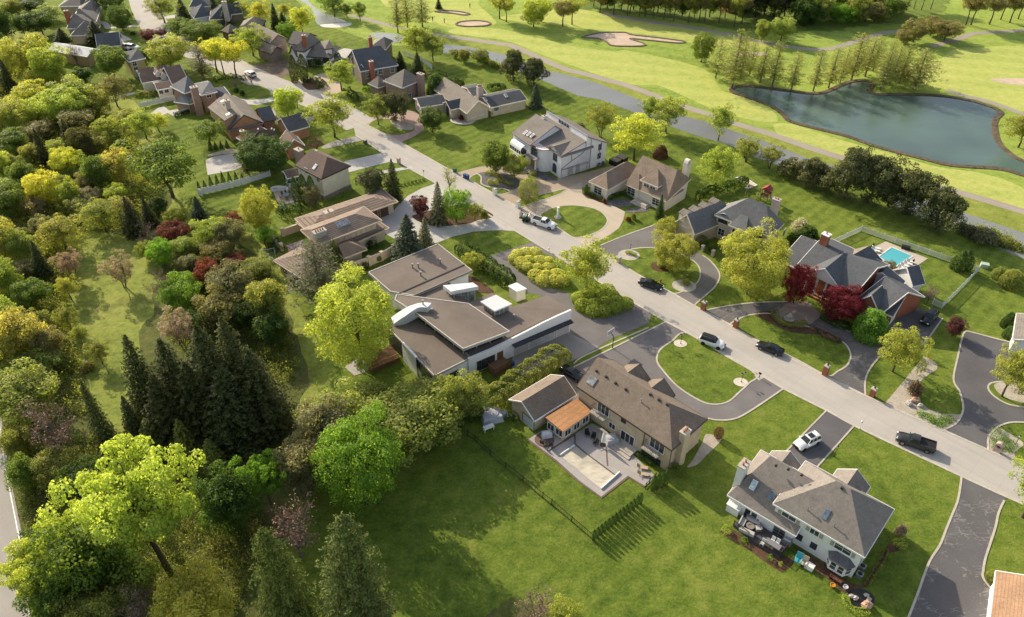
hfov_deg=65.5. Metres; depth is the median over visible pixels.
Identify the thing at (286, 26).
maple tree
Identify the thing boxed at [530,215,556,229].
pickup truck
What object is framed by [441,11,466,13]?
sand bunker
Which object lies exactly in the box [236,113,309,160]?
hip cluster house
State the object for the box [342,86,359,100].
hedge
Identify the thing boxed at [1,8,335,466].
meadow
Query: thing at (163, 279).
bare tree
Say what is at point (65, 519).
broadleaf tree
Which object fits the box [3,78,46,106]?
woodland tree
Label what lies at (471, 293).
clerestory window
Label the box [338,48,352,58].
driveway
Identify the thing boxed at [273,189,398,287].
prairie house
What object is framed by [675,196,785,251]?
stone house
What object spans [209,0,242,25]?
dormered house
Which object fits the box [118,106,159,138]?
shade tree
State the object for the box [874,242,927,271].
pool deck
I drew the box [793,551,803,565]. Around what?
garden armchair
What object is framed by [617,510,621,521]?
columnar cedar
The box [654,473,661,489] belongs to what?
columnar cedar
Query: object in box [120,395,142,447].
spruce tree
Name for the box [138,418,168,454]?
spruce tree
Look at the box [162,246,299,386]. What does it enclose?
undergrowth
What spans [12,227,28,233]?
woodland tree
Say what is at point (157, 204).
woodland tree
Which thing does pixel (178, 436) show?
spruce tree
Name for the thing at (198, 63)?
feathery tree
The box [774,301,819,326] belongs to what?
plaza pavers
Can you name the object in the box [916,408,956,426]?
bedding plants
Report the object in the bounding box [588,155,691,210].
stucco house
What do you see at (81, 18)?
grey hip house
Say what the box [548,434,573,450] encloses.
patio border
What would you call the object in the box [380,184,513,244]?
driveway
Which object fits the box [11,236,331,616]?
wood floor
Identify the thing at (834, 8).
woodland tree
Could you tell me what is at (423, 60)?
picket fence
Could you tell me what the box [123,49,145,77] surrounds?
yellow house
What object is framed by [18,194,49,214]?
woodland tree
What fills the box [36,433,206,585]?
broadleaf tree
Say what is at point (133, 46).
suv
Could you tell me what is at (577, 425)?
window
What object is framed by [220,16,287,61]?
gabled house
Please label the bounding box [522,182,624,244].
driveway
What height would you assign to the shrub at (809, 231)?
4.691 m
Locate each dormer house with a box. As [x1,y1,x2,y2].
[136,64,185,97]
[208,93,275,140]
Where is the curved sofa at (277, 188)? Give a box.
[270,186,287,191]
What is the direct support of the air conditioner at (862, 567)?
on the ground at (464, 526)
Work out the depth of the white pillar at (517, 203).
183.83 m
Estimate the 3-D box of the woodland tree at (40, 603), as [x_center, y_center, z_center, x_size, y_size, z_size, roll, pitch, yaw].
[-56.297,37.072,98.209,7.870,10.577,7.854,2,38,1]
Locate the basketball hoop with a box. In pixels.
[607,328,613,347]
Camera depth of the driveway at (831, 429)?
129.44 m
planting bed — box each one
[412,206,492,225]
[452,118,468,122]
[468,276,493,292]
[583,191,611,205]
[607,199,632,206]
[625,207,649,211]
[719,529,793,572]
[755,311,818,333]
[795,542,903,592]
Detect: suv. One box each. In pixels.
[122,42,131,50]
[126,42,140,49]
[244,70,256,77]
[698,332,725,349]
[792,430,821,451]
[919,308,939,325]
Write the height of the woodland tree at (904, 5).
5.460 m
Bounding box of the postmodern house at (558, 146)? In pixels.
[509,111,608,177]
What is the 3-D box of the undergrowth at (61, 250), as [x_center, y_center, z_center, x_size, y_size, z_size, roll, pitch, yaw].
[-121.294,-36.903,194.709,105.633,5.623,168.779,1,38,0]
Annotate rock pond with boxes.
[848,589,874,609]
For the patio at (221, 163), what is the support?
on the ground at (464, 526)
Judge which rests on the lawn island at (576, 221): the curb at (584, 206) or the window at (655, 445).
the curb at (584, 206)
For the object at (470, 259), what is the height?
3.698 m
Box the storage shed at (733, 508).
[726,499,741,516]
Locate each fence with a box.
[138,95,175,106]
[197,169,270,196]
[404,51,431,68]
[467,429,593,537]
[834,225,952,261]
[932,298,943,307]
[941,266,980,308]
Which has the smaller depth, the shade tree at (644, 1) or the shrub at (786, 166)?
the shrub at (786, 166)
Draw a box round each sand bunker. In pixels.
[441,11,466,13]
[458,21,488,25]
[586,33,682,44]
[989,78,1023,84]
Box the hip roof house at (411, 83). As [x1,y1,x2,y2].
[368,69,425,102]
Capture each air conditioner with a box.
[855,570,863,580]
[857,563,866,571]
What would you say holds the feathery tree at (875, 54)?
on the golf course grass at (378, 10)
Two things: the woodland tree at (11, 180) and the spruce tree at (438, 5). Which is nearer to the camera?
the woodland tree at (11, 180)
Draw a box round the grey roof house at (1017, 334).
[1008,313,1023,352]
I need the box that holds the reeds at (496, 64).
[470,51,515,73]
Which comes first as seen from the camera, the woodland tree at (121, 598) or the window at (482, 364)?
the woodland tree at (121, 598)
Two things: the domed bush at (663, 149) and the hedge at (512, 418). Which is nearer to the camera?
the hedge at (512, 418)
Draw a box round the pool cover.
[559,445,620,488]
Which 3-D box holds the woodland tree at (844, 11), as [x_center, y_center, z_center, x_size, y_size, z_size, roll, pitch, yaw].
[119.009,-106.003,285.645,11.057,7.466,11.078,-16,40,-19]
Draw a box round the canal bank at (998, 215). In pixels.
[443,38,1023,232]
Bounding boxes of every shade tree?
[0,32,48,76]
[21,169,57,206]
[25,85,87,121]
[26,43,70,84]
[33,213,90,249]
[46,146,85,170]
[50,302,80,329]
[54,274,81,299]
[64,124,98,157]
[66,323,89,344]
[73,195,124,230]
[82,334,110,363]
[89,45,128,76]
[89,115,124,139]
[93,73,133,106]
[104,127,124,141]
[110,108,140,125]
[111,135,197,197]
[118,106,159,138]
[132,240,155,260]
[137,29,155,40]
[137,46,154,65]
[142,0,181,22]
[144,32,192,65]
[144,236,172,266]
[147,112,169,131]
[154,28,166,36]
[155,219,191,242]
[155,271,203,311]
[162,17,189,36]
[162,207,188,226]
[176,19,222,42]
[187,118,227,145]
[189,215,228,247]
[190,37,225,72]
[192,257,219,290]
[204,38,231,74]
[214,0,236,4]
[216,38,248,75]
[223,210,243,223]
[223,252,246,268]
[228,22,270,55]
[234,0,250,17]
[245,0,271,20]
[249,223,276,245]
[272,86,300,115]
[276,3,291,16]
[288,5,316,31]
[292,89,304,108]
[299,184,321,207]
[300,91,355,137]
[320,0,347,16]
[323,59,355,90]
[339,3,353,17]
[348,2,366,20]
[359,93,390,124]
[395,23,432,53]
[409,195,428,216]
[415,33,446,60]
[417,105,446,132]
[428,368,478,419]
[449,49,458,56]
[457,48,471,61]
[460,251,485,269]
[464,203,484,219]
[471,48,489,63]
[479,139,511,171]
[487,0,513,18]
[494,0,515,21]
[502,154,530,177]
[521,0,550,26]
[532,0,553,21]
[552,0,575,26]
[553,234,617,292]
[562,0,586,24]
[596,0,608,12]
[600,0,616,7]
[609,112,666,160]
[622,0,631,14]
[624,0,640,13]
[636,0,647,16]
[637,95,661,120]
[638,0,655,16]
[647,95,687,132]
[649,0,660,17]
[656,2,666,11]
[659,0,669,18]
[664,2,673,14]
[669,0,682,20]
[674,0,691,15]
[683,0,703,22]
[689,5,699,16]
[694,0,710,21]
[696,146,743,189]
[700,0,716,22]
[703,2,718,16]
[706,102,738,140]
[716,0,729,22]
[718,2,735,17]
[729,0,749,26]
[741,0,753,23]
[755,19,770,40]
[769,16,796,41]
[835,0,847,4]
[876,322,934,373]
[883,259,897,270]
[895,29,914,42]
[901,17,932,41]
[923,16,944,35]
[931,20,966,40]
[945,316,969,336]
[962,0,986,24]
[965,0,996,24]
[989,0,1013,24]
[990,342,1023,396]
[998,111,1023,147]
[1007,0,1023,22]
[1008,456,1023,517]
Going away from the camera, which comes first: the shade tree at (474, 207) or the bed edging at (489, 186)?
the shade tree at (474, 207)
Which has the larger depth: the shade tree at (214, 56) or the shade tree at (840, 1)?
the shade tree at (840, 1)
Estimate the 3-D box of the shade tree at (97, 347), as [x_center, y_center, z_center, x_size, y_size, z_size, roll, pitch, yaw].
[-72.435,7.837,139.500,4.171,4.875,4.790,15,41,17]
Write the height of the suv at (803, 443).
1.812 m
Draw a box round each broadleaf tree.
[0,534,59,599]
[32,498,95,562]
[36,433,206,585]
[228,448,288,505]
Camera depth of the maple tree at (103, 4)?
280.24 m
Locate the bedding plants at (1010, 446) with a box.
[987,425,1021,451]
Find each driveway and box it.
[106,25,137,28]
[106,31,131,40]
[233,95,274,104]
[272,108,312,121]
[293,73,340,94]
[322,136,361,148]
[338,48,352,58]
[345,153,396,171]
[367,111,423,141]
[367,114,406,123]
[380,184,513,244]
[458,166,614,203]
[490,242,650,346]
[512,332,597,376]
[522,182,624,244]
[558,323,780,422]
[599,226,718,303]
[707,302,940,393]
[788,411,851,465]
[910,478,1005,616]
[947,332,1023,447]
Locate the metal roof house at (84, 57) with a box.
[49,32,123,66]
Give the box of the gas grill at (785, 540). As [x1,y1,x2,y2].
[781,536,792,547]
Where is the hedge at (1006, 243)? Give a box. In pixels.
[948,221,1023,252]
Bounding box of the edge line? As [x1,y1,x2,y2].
[0,432,29,613]
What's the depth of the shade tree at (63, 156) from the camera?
188.56 m
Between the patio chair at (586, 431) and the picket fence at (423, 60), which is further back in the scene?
the picket fence at (423, 60)
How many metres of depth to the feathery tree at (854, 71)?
241.57 m
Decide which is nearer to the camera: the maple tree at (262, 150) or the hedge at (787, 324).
the hedge at (787, 324)
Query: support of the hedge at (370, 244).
on the ground at (464, 526)
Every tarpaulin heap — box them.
[481,405,503,425]
[501,410,508,417]
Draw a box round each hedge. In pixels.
[134,90,155,96]
[174,109,189,116]
[213,73,245,81]
[266,237,284,252]
[275,200,303,217]
[303,76,326,88]
[309,52,340,68]
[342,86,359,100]
[362,86,369,90]
[366,237,378,248]
[428,75,464,94]
[454,240,516,287]
[465,406,483,422]
[484,170,513,186]
[484,343,571,410]
[486,83,506,89]
[504,411,519,421]
[587,192,602,199]
[607,191,631,199]
[635,451,655,466]
[664,463,687,478]
[694,175,749,200]
[721,524,731,534]
[739,536,747,544]
[771,309,807,327]
[809,325,841,342]
[819,313,850,330]
[841,594,870,615]
[864,548,888,585]
[892,538,908,550]
[925,351,934,360]
[948,221,1023,252]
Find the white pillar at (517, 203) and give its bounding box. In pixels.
[515,200,520,207]
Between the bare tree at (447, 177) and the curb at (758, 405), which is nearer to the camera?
the curb at (758, 405)
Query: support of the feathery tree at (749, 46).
on the ground at (464, 526)
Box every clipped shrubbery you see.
[508,247,569,287]
[571,283,633,318]
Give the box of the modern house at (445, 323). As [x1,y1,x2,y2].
[368,244,573,383]
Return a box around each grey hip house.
[58,0,95,14]
[63,0,101,43]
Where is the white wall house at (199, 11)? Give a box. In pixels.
[188,0,211,22]
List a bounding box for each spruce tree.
[0,59,16,95]
[29,240,56,282]
[32,128,53,170]
[53,28,73,43]
[59,119,77,147]
[79,379,124,464]
[85,20,105,46]
[120,334,156,423]
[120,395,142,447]
[121,196,147,240]
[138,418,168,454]
[139,373,198,463]
[140,198,160,230]
[147,337,186,428]
[169,361,226,459]
[173,419,201,464]
[175,0,191,20]
[182,322,242,451]
[190,196,208,234]
[200,438,227,476]
[201,365,284,472]
[208,0,217,14]
[214,316,279,435]
[219,9,233,28]
[227,348,301,453]
[247,526,325,616]
[269,4,279,29]
[278,13,288,28]
[312,511,404,616]
[326,239,343,269]
[384,159,403,204]
[389,214,423,262]
[395,51,406,72]
[410,52,425,75]
[418,217,434,248]
[427,181,447,227]
[435,0,442,8]
[527,83,543,110]
[654,194,665,219]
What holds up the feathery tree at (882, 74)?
on the ground at (464, 526)
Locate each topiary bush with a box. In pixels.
[362,262,369,269]
[517,177,539,202]
[696,235,708,246]
[708,242,716,251]
[713,426,723,438]
[985,569,995,584]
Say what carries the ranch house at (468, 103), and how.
on the ground at (464, 526)
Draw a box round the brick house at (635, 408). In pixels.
[508,357,707,470]
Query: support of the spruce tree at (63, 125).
on the wood floor at (81, 423)
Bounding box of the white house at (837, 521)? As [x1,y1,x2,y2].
[727,450,894,577]
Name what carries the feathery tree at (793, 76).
on the golf course grass at (378, 10)
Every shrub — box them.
[50,352,72,370]
[80,360,95,373]
[479,209,488,219]
[681,278,690,285]
[774,156,804,179]
[784,230,800,245]
[789,217,807,231]
[797,223,819,240]
[893,524,907,538]
[907,379,922,396]
[955,222,966,228]
[958,224,977,236]
[970,226,1000,247]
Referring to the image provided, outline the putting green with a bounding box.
[797,33,838,46]
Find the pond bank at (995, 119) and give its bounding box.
[729,79,1023,176]
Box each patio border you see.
[528,439,644,497]
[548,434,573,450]
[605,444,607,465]
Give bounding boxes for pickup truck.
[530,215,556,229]
[895,431,936,453]
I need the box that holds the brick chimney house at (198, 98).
[170,76,229,115]
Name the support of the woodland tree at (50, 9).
on the ground at (464, 526)
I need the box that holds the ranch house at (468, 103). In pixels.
[413,77,527,121]
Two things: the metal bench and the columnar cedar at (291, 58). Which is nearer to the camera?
the metal bench
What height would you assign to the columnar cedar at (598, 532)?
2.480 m
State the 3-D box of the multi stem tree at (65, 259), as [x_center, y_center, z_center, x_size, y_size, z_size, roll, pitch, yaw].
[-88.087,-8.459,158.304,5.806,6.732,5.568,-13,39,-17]
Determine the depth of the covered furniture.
127.20 m
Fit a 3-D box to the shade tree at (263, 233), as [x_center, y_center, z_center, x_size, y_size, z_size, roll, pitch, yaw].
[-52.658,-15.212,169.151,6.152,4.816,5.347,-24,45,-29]
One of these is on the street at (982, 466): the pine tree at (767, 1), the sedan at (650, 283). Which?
the sedan at (650, 283)
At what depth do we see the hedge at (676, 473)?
121.98 m
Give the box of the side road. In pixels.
[0,419,31,616]
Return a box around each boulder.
[861,600,872,608]
[905,400,913,405]
[911,396,920,403]
[993,441,1003,453]
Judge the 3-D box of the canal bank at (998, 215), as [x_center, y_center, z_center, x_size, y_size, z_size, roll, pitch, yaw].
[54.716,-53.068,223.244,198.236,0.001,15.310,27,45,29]
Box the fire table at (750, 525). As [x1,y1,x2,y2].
[746,522,754,529]
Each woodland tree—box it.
[0,0,21,16]
[0,7,16,39]
[0,96,30,127]
[0,126,28,154]
[0,150,11,178]
[0,177,23,196]
[0,181,27,216]
[0,216,15,259]
[0,228,37,262]
[0,256,23,295]
[0,294,20,314]
[0,305,49,358]
[0,340,17,368]
[0,345,65,380]
[0,357,60,428]
[0,423,39,460]
[1,451,41,493]
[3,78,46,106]
[4,160,38,189]
[5,153,22,167]
[8,258,35,284]
[9,13,32,33]
[9,277,52,307]
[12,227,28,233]
[12,570,80,616]
[13,524,47,557]
[16,0,45,11]
[17,142,40,163]
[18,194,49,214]
[19,117,54,142]
[19,512,135,611]
[20,10,58,33]
[26,101,48,119]
[26,324,66,359]
[26,444,85,490]
[27,214,54,236]
[28,307,57,331]
[30,3,63,19]
[44,74,95,110]
[44,137,65,154]
[48,173,66,192]
[50,584,118,616]
[54,176,79,206]
[54,453,103,504]
[55,108,95,130]
[58,164,82,181]
[63,195,100,218]
[71,66,94,83]
[72,172,98,191]
[77,152,115,189]
[78,186,106,202]
[83,88,112,115]
[84,134,109,154]
[91,553,145,593]
[99,145,133,180]
[102,182,127,201]
[106,560,155,616]
[108,195,134,215]
[146,194,168,215]
[146,558,237,616]
[169,236,196,256]
[175,254,201,272]
[179,305,217,330]
[185,272,205,292]
[188,459,262,537]
[190,283,244,331]
[199,233,234,261]
[204,258,254,301]
[209,217,250,249]
[224,294,261,328]
[240,255,274,275]
[242,278,288,319]
[249,304,289,345]
[270,429,335,501]
[291,376,381,474]
[292,393,354,468]
[336,378,407,430]
[358,377,461,467]
[395,373,467,435]
[442,369,490,428]
[541,593,584,616]
[789,0,819,24]
[798,3,827,25]
[816,0,836,21]
[825,0,841,19]
[829,3,858,23]
[844,0,873,22]
[854,1,884,21]
[869,3,892,20]
[873,0,902,19]
[893,0,911,14]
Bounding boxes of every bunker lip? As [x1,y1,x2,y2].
[434,10,469,14]
[455,20,490,26]
[582,31,685,46]
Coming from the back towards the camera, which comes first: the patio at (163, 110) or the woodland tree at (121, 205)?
the patio at (163, 110)
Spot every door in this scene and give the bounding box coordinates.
[377,206,388,216]
[497,351,502,359]
[513,343,528,356]
[522,412,534,430]
[529,337,543,348]
[531,159,536,167]
[542,331,556,343]
[554,325,569,338]
[561,166,572,177]
[568,164,579,174]
[576,161,587,172]
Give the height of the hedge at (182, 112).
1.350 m
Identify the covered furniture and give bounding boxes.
[605,432,618,446]
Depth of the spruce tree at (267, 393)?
123.53 m
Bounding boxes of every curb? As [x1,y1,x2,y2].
[352,118,1023,465]
[355,135,1022,504]
[469,174,509,194]
[519,188,566,207]
[540,205,607,237]
[573,321,666,366]
[574,327,648,363]
[601,225,652,244]
[612,247,700,293]
[656,332,757,404]
[694,255,720,305]
[707,301,786,309]
[708,388,782,420]
[730,313,851,376]
[786,410,826,450]
[817,425,853,466]
[864,354,881,395]
[907,476,962,616]
[919,318,943,346]
[941,331,1009,430]
[981,500,1004,587]
[987,380,1023,407]
[987,421,1023,450]
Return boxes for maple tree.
[97,0,123,12]
[104,2,133,29]
[232,130,293,171]
[238,184,277,228]
[275,21,296,38]
[302,261,394,373]
[308,399,405,518]
[441,184,471,221]
[651,229,699,271]
[653,215,677,236]
[690,31,717,61]
[717,217,792,301]
[781,263,818,302]
[816,284,865,321]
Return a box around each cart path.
[348,14,408,29]
[429,32,1023,213]
[602,13,920,50]
[928,29,1023,46]
[945,89,1023,115]
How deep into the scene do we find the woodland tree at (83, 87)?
215.55 m
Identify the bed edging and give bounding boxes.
[450,119,475,124]
[476,173,509,190]
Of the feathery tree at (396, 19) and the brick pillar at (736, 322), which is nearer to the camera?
the brick pillar at (736, 322)
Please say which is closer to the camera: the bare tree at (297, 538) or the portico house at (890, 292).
the bare tree at (297, 538)
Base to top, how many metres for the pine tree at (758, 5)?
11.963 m
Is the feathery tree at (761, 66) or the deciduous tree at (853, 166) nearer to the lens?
the deciduous tree at (853, 166)
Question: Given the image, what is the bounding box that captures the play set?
[745,184,772,202]
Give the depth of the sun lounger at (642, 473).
122.55 m
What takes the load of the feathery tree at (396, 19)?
on the golf course grass at (378, 10)
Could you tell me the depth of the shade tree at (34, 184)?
177.59 m
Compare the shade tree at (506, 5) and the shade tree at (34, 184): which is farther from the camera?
the shade tree at (506, 5)
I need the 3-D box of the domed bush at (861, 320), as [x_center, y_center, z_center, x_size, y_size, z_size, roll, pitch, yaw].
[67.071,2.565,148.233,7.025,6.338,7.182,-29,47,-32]
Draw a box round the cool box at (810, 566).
[804,561,815,571]
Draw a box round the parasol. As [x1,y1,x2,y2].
[600,432,605,446]
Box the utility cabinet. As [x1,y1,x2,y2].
[980,261,989,268]
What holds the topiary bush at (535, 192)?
on the lawn island at (541, 197)
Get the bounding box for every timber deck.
[367,344,398,372]
[488,357,511,377]
[733,516,793,557]
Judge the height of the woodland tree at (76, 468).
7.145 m
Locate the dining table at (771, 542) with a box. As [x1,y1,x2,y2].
[765,537,781,552]
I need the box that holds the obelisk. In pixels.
[554,206,561,218]
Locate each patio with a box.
[151,106,187,116]
[206,154,240,174]
[208,148,239,156]
[274,186,299,203]
[345,360,367,375]
[529,423,653,495]
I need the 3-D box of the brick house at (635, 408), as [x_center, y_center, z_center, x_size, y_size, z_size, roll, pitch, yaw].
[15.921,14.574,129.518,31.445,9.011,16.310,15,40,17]
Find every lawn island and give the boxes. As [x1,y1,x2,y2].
[231,85,269,99]
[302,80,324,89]
[369,119,414,134]
[470,174,508,193]
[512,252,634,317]
[520,189,564,206]
[541,205,606,236]
[615,248,699,292]
[658,333,755,403]
[732,315,849,374]
[989,382,1023,405]
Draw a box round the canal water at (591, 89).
[443,45,1023,258]
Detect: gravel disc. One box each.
[618,250,639,259]
[650,261,669,271]
[672,280,695,291]
[674,340,686,346]
[733,378,747,385]
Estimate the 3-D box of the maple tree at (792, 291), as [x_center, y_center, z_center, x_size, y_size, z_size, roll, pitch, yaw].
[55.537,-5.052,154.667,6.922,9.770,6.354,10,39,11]
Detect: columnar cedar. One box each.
[287,55,298,82]
[290,177,300,205]
[296,54,308,81]
[297,174,308,203]
[306,175,316,202]
[592,529,596,540]
[595,526,599,538]
[599,524,603,535]
[603,521,606,532]
[606,518,610,529]
[613,512,617,523]
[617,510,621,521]
[621,507,625,518]
[624,504,628,515]
[628,501,632,512]
[631,498,635,509]
[635,495,639,507]
[639,492,643,504]
[650,475,657,491]
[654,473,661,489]
[658,471,665,488]
[663,470,669,486]
[949,255,958,269]
[953,250,967,272]
[959,250,973,272]
[966,257,975,271]
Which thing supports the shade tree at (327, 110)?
on the ground at (464, 526)
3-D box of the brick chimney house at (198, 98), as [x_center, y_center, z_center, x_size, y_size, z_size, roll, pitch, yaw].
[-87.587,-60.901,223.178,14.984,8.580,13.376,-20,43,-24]
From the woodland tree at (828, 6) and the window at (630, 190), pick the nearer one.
the window at (630, 190)
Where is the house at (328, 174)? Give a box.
[281,147,351,199]
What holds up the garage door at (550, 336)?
in the modern house at (445, 323)
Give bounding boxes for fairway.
[381,0,496,27]
[448,27,777,121]
[500,9,773,48]
[774,123,1023,208]
[878,46,1023,111]
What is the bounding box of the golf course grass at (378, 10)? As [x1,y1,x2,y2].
[296,0,1023,188]
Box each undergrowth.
[0,45,168,414]
[12,429,270,616]
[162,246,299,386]
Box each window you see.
[418,317,502,352]
[443,370,457,383]
[447,291,473,302]
[477,354,494,370]
[485,306,507,315]
[531,145,536,157]
[547,422,554,432]
[552,163,556,172]
[553,153,556,161]
[555,427,562,437]
[564,427,570,437]
[573,421,579,431]
[582,415,588,424]
[594,185,601,195]
[597,402,609,417]
[608,421,615,430]
[620,429,634,446]
[627,186,634,196]
[642,450,660,466]
[649,438,664,454]
[651,197,658,205]
[717,228,724,236]
[743,508,751,515]
[772,525,785,538]
[781,511,796,522]
[796,533,802,540]
[809,528,819,537]
[809,541,817,549]
[828,562,836,570]
[833,542,851,556]
[836,566,844,575]
[843,568,852,575]
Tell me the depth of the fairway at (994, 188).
200.37 m
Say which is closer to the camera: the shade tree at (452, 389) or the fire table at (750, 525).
the fire table at (750, 525)
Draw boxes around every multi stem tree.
[48,246,82,279]
[97,249,133,287]
[156,305,193,346]
[586,101,617,137]
[734,134,763,162]
[736,137,756,157]
[759,141,786,168]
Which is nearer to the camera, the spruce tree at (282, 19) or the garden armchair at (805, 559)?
the garden armchair at (805, 559)
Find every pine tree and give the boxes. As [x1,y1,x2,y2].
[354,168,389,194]
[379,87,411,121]
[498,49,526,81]
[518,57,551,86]
[746,0,770,16]
[760,0,769,14]
[767,0,790,17]
[782,0,794,15]
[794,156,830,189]
[815,167,842,190]
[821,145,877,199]
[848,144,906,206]
[878,171,910,205]
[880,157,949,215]
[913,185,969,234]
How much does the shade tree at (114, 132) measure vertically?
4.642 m
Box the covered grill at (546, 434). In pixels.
[541,430,552,438]
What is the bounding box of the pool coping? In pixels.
[879,247,913,266]
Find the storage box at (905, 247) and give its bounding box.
[901,244,910,250]
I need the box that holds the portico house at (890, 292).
[782,231,925,324]
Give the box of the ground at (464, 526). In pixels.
[0,0,1023,616]
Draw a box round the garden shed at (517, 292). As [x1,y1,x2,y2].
[508,282,526,301]
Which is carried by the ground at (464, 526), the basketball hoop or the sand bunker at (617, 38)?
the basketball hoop
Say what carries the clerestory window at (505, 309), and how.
in the modern house at (445, 323)
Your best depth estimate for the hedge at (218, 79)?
240.08 m
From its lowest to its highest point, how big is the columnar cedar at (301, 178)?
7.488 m
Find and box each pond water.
[300,0,348,24]
[734,81,1023,173]
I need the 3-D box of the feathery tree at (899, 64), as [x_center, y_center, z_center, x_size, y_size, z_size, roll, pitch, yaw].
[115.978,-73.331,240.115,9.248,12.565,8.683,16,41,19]
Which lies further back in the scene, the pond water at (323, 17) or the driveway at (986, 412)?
the pond water at (323, 17)
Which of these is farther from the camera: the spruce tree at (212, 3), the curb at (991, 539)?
the spruce tree at (212, 3)
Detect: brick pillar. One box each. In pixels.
[700,300,707,310]
[733,317,740,328]
[822,363,830,376]
[869,386,877,397]
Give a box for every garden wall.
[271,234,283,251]
[280,224,301,236]
[349,243,395,267]
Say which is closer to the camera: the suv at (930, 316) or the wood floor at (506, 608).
the wood floor at (506, 608)
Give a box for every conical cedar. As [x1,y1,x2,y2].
[215,174,219,185]
[220,171,225,184]
[227,171,232,182]
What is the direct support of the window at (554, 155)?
in the postmodern house at (558, 146)
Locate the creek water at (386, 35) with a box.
[370,33,404,42]
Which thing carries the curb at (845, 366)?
on the lawn island at (818, 352)
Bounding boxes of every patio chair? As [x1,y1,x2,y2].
[584,428,589,436]
[591,431,596,439]
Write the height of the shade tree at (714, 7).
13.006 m
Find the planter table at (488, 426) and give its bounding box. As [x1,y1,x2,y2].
[483,423,493,430]
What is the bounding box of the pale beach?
[320,23,351,27]
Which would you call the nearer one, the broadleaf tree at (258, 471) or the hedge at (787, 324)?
the broadleaf tree at (258, 471)
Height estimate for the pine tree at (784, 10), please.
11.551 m
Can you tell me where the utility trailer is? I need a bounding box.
[519,211,533,221]
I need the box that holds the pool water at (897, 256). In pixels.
[880,248,910,264]
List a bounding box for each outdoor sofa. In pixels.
[738,514,746,526]
[738,526,754,537]
[746,513,759,524]
[755,523,762,531]
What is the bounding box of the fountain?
[783,313,794,322]
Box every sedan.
[559,364,583,382]
[638,277,663,290]
[755,340,784,355]
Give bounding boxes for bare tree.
[11,397,77,453]
[67,47,79,64]
[101,584,154,616]
[136,218,159,241]
[142,268,171,304]
[265,487,319,560]
[304,134,323,149]
[443,165,456,190]
[514,581,555,616]
[922,283,939,303]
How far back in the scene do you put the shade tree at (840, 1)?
288.66 m
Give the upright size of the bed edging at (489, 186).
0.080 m
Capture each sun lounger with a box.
[636,463,647,469]
[637,469,648,475]
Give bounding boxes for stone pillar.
[616,256,621,263]
[700,244,705,251]
[711,249,715,256]
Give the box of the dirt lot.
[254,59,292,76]
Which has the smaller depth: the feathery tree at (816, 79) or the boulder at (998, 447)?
the boulder at (998, 447)
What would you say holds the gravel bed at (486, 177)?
on the driveway at (512, 196)
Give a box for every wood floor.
[0,44,173,456]
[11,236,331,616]
[486,594,582,616]
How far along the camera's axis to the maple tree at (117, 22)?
268.78 m
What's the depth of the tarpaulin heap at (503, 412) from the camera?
131.75 m
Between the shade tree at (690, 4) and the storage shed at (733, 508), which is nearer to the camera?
the storage shed at (733, 508)
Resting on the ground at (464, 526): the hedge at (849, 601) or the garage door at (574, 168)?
the hedge at (849, 601)
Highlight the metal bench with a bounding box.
[829,573,842,584]
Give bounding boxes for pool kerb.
[574,434,614,474]
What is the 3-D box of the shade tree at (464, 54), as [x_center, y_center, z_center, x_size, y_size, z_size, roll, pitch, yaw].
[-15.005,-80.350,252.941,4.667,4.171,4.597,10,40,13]
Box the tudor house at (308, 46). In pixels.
[287,31,339,66]
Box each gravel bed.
[390,120,413,129]
[478,172,519,189]
[532,171,557,180]
[687,434,720,466]
[886,356,959,428]
[989,428,1023,458]
[994,382,1023,402]
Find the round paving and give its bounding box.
[535,433,553,446]
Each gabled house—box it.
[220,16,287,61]
[329,35,397,84]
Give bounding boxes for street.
[129,0,373,129]
[352,120,1023,501]
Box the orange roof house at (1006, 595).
[987,570,1023,616]
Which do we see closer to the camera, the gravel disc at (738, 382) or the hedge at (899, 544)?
the hedge at (899, 544)
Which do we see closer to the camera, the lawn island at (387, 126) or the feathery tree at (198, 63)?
the lawn island at (387, 126)
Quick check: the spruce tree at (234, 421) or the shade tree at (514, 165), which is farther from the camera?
the shade tree at (514, 165)
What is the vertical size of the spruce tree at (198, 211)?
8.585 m
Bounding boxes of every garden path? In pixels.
[101,21,109,27]
[358,166,411,176]
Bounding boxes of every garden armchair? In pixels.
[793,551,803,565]
[800,554,809,568]
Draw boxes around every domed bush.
[426,72,441,95]
[652,145,667,159]
[850,308,889,346]
[990,266,1005,280]
[997,269,1023,291]
[999,311,1015,328]
[1001,326,1013,340]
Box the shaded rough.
[568,0,950,32]
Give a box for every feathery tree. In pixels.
[183,43,215,79]
[232,155,254,174]
[282,233,348,308]
[386,0,408,32]
[395,0,415,27]
[410,0,434,26]
[706,36,729,77]
[715,29,756,88]
[729,36,755,78]
[744,40,763,75]
[749,44,776,82]
[759,40,788,86]
[780,52,807,90]
[804,49,831,90]
[821,46,849,87]
[830,48,855,83]
[837,32,875,79]
[858,37,887,76]
[868,49,902,90]
[870,36,890,70]
[873,40,902,70]
[878,45,908,85]
[889,42,919,82]
[892,47,948,89]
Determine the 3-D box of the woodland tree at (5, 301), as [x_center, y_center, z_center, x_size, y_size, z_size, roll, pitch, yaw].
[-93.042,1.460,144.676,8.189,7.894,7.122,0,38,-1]

